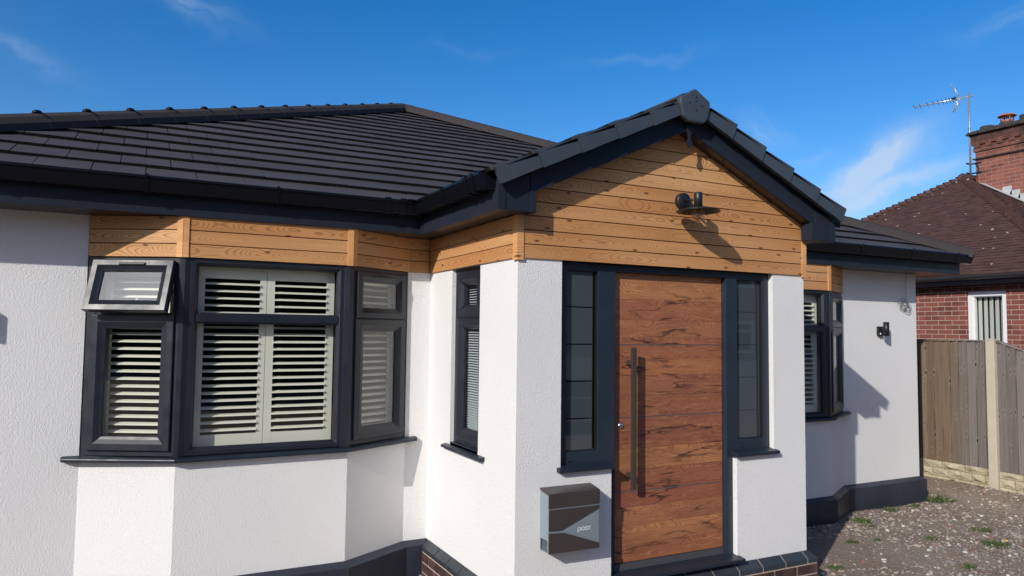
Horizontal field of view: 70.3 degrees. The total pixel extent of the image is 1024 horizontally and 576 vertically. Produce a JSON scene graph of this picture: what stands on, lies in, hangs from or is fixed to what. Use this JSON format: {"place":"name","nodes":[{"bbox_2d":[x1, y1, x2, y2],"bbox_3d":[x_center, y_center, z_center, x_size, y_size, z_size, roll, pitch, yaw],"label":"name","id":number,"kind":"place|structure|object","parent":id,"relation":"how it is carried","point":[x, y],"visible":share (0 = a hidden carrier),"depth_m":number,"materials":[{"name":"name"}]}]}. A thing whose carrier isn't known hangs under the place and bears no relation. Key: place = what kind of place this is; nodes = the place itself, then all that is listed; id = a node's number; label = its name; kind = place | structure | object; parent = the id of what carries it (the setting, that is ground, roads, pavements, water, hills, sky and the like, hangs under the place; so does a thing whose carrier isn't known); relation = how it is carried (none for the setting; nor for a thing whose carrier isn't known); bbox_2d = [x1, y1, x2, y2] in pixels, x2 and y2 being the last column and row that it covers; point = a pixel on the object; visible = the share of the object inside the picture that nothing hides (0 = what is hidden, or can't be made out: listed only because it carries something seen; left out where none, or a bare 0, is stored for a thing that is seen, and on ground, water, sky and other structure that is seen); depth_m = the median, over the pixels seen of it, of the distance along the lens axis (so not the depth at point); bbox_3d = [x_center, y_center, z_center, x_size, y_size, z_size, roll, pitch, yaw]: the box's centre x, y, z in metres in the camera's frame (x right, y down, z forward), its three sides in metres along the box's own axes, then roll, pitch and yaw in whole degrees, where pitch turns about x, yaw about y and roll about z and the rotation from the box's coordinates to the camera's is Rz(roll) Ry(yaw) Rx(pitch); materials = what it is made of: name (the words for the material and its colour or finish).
{"place":"outdoors","nodes":[
{"label":"outdoors","id":0,"kind":"place"},
{"bbox_2d":[0,0,1023,219],"label":"sky","id":1,"kind":"structure","parent":0,"point":[830,89],"materials":[{"name":"blue"}]},
{"bbox_2d":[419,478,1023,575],"bbox_3d":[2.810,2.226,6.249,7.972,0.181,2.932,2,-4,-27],"label":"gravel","id":2,"kind":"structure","parent":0,"point":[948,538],"depth_m":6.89,"materials":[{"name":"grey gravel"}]},
{"bbox_2d":[806,475,1023,575],"bbox_3d":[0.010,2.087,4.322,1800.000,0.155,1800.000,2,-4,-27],"label":"ground","id":3,"kind":"structure","parent":0,"point":[833,548],"depth_m":6.67,"materials":[{"name":"grey gravel"}]},
{"bbox_2d":[0,89,974,575],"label":"bungalow","id":4,"kind":"object","parent":3,"relation":"on","point":[388,339],"visible":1,"depth_m":5.01,"materials":[{"name":"white paint"}]},
{"bbox_2d":[81,257,179,456],"bbox_3d":[-2.438,0.435,4.666,0.574,1.272,0.261,1,-3,1],"label":"window","id":5,"kind":"structure","parent":4,"relation":"in","point":[108,314],"depth_m":4.66,"materials":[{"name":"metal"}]},
{"bbox_2d":[184,258,344,455],"bbox_3d":[-1.744,0.476,5.082,2.072,1.289,0.395,2,-4,-27],"label":"window","id":6,"kind":"structure","parent":4,"relation":"in","point":[263,439],"depth_m":4.97,"materials":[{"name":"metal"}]},
{"bbox_2d":[351,267,405,444],"bbox_3d":[-1.027,0.498,5.442,0.158,1.272,0.550,-2,-4,33],"label":"window","id":7,"kind":"structure","parent":4,"relation":"in","point":[391,320],"depth_m":5.47,"materials":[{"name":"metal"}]},
{"bbox_2d":[441,265,484,461],"bbox_3d":[-0.297,0.504,5.130,0.149,1.309,0.685,2,-4,-27],"label":"window","id":8,"kind":"structure","parent":4,"relation":"in","point":[467,315],"depth_m":5.25,"materials":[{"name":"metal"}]},
{"bbox_2d":[540,483,599,553],"bbox_3d":[0.356,1.414,4.473,0.367,0.377,0.111,2,-4,-27],"label":"post box","id":9,"kind":"object","parent":4,"relation":"attached to","point":[569,518],"visible":1,"depth_m":4.42,"materials":[{"name":"metal"}]},
{"bbox_2d":[614,272,723,571],"bbox_3d":[1.096,0.902,5.016,0.967,1.989,0.130,2,-4,-27],"label":"door","id":10,"kind":"structure","parent":4,"relation":"in","point":[668,328],"depth_m":5.02,"materials":[{"name":"brown wood"}]},
{"bbox_2d":[675,192,720,216],"bbox_3d":[1.251,-0.555,4.910,0.294,0.221,0.315,2,-4,-27],"label":"wall lamp","id":11,"kind":"object","parent":4,"relation":"attached to","point":[683,203],"visible":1,"depth_m":4.96,"materials":[{"name":"black metal"}]},
{"bbox_2d":[803,290,826,417],"bbox_3d":[2.690,0.664,7.348,2.035,1.289,0.395,2,-4,-27],"label":"window","id":12,"kind":"structure","parent":4,"relation":"in","point":[811,410],"depth_m":7.40,"materials":[{"name":"metal"}]},
{"bbox_2d":[830,291,843,415],"bbox_3d":[3.407,0.684,7.676,0.092,1.272,0.574,-2,-4,35],"label":"window","id":13,"kind":"structure","parent":4,"relation":"in","point":[836,298],"depth_m":7.81,"materials":[{"name":"metal"}]},
{"bbox_2d":[877,322,889,336],"bbox_3d":[4.171,0.464,8.162,0.081,0.163,0.116,2,-4,-27],"label":"up down light","id":14,"kind":"object","parent":4,"relation":"attached to","point":[883,331],"visible":1,"depth_m":8.14,"materials":[{"name":"black metal"}]},
{"bbox_2d":[897,274,910,312],"bbox_3d":[4.544,0.059,8.407,0.248,0.453,0.042,2,-4,-27],"label":"cable","id":15,"kind":"object","parent":4,"relation":"hanging from","point":[906,303],"visible":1,"depth_m":8.41,"materials":[{"name":"grey plastic"}]},
{"bbox_2d":[824,564,846,569],"bbox_3d":[2.620,2.267,5.907,0.155,0.029,0.174,-2,-4,39],"label":"weed","id":16,"kind":"object","parent":3,"relation":"on","point":[834,567],"visible":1,"depth_m":5.91,"materials":[{"name":"green plant"}]},
{"bbox_2d":[845,538,858,543],"bbox_3d":[3.093,2.299,6.602,0.154,0.028,0.105,2,-4,-27],"label":"weed","id":17,"kind":"object","parent":3,"relation":"on","point":[851,540],"visible":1,"depth_m":6.59,"materials":[{"name":"green plant"}]},
{"bbox_2d":[846,516,872,523],"bbox_3d":[3.510,2.342,7.343,0.249,0.049,0.216,0,-4,17],"label":"weed","id":18,"kind":"object","parent":3,"relation":"on","point":[862,520],"visible":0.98,"depth_m":7.33,"materials":[{"name":"green plant"}]},
{"bbox_2d":[882,506,898,511],"bbox_3d":[4.122,2.409,7.908,0.167,0.038,0.215,-1,-4,32],"label":"weed","id":19,"kind":"object","parent":3,"relation":"on","point":[892,509],"visible":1,"depth_m":7.91,"materials":[{"name":"green plant"}]},
{"bbox_2d":[925,535,940,539],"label":"weed","id":20,"kind":"object","parent":3,"relation":"on","point":[930,537],"visible":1,"depth_m":6.75,"materials":[{"name":"green plant"}]},
{"bbox_2d":[925,494,955,503],"bbox_3d":[4.896,2.418,8.351,0.336,0.080,0.315,1,-3,2],"label":"weed","id":21,"kind":"object","parent":3,"relation":"on","point":[937,499],"visible":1,"depth_m":8.32,"materials":[{"name":"green plant"}]},
{"bbox_2d":[959,563,979,569],"bbox_3d":[3.708,2.266,5.920,0.182,0.035,0.142,2,-4,-27],"label":"weed","id":22,"kind":"object","parent":3,"relation":"on","point":[966,565],"visible":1,"depth_m":5.92,"materials":[{"name":"green plant"}]},
{"bbox_2d":[917,338,1023,494],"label":"fence","id":23,"kind":"object","parent":3,"relation":"on","point":[971,411],"visible":0.38,"depth_m":8.72,"materials":[{"name":"wood"}]},
{"bbox_2d":[971,526,992,532],"bbox_3d":[4.549,2.337,7.043,0.185,0.038,0.206,-1,-4,28],"label":"weed","id":24,"kind":"object","parent":3,"relation":"on","point":[983,529],"visible":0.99,"depth_m":7.02,"materials":[{"name":"green plant"}]},
{"bbox_2d":[981,538,1010,548],"bbox_3d":[4.346,2.287,6.498,0.245,0.046,0.260,0,-4,13],"label":"weed","id":25,"kind":"object","parent":3,"relation":"on","point":[993,542],"visible":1,"depth_m":6.51,"materials":[{"name":"green plant"}]},
{"bbox_2d":[861,113,1023,348],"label":"brick house","id":26,"kind":"structure","parent":0,"point":[980,296],"depth_m":12.23,"materials":[{"name":"red"}]},
{"bbox_2d":[913,85,981,177],"bbox_3d":[9.185,-3.239,15.347,1.205,2.018,0.488,-2,-4,36],"label":"tv aerial","id":27,"kind":"object","parent":26,"relation":"attached to","point":[969,129],"visible":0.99,"depth_m":15.13,"materials":[{"name":"grey metal"}]},
{"bbox_2d":[968,290,1007,342],"bbox_3d":[7.411,0.760,11.259,0.122,1.425,0.590,2,-4,-27],"label":"window","id":28,"kind":"structure","parent":26,"relation":"in","point":[972,296],"depth_m":11.35,"materials":[{"name":"white plastic"}]}
]}

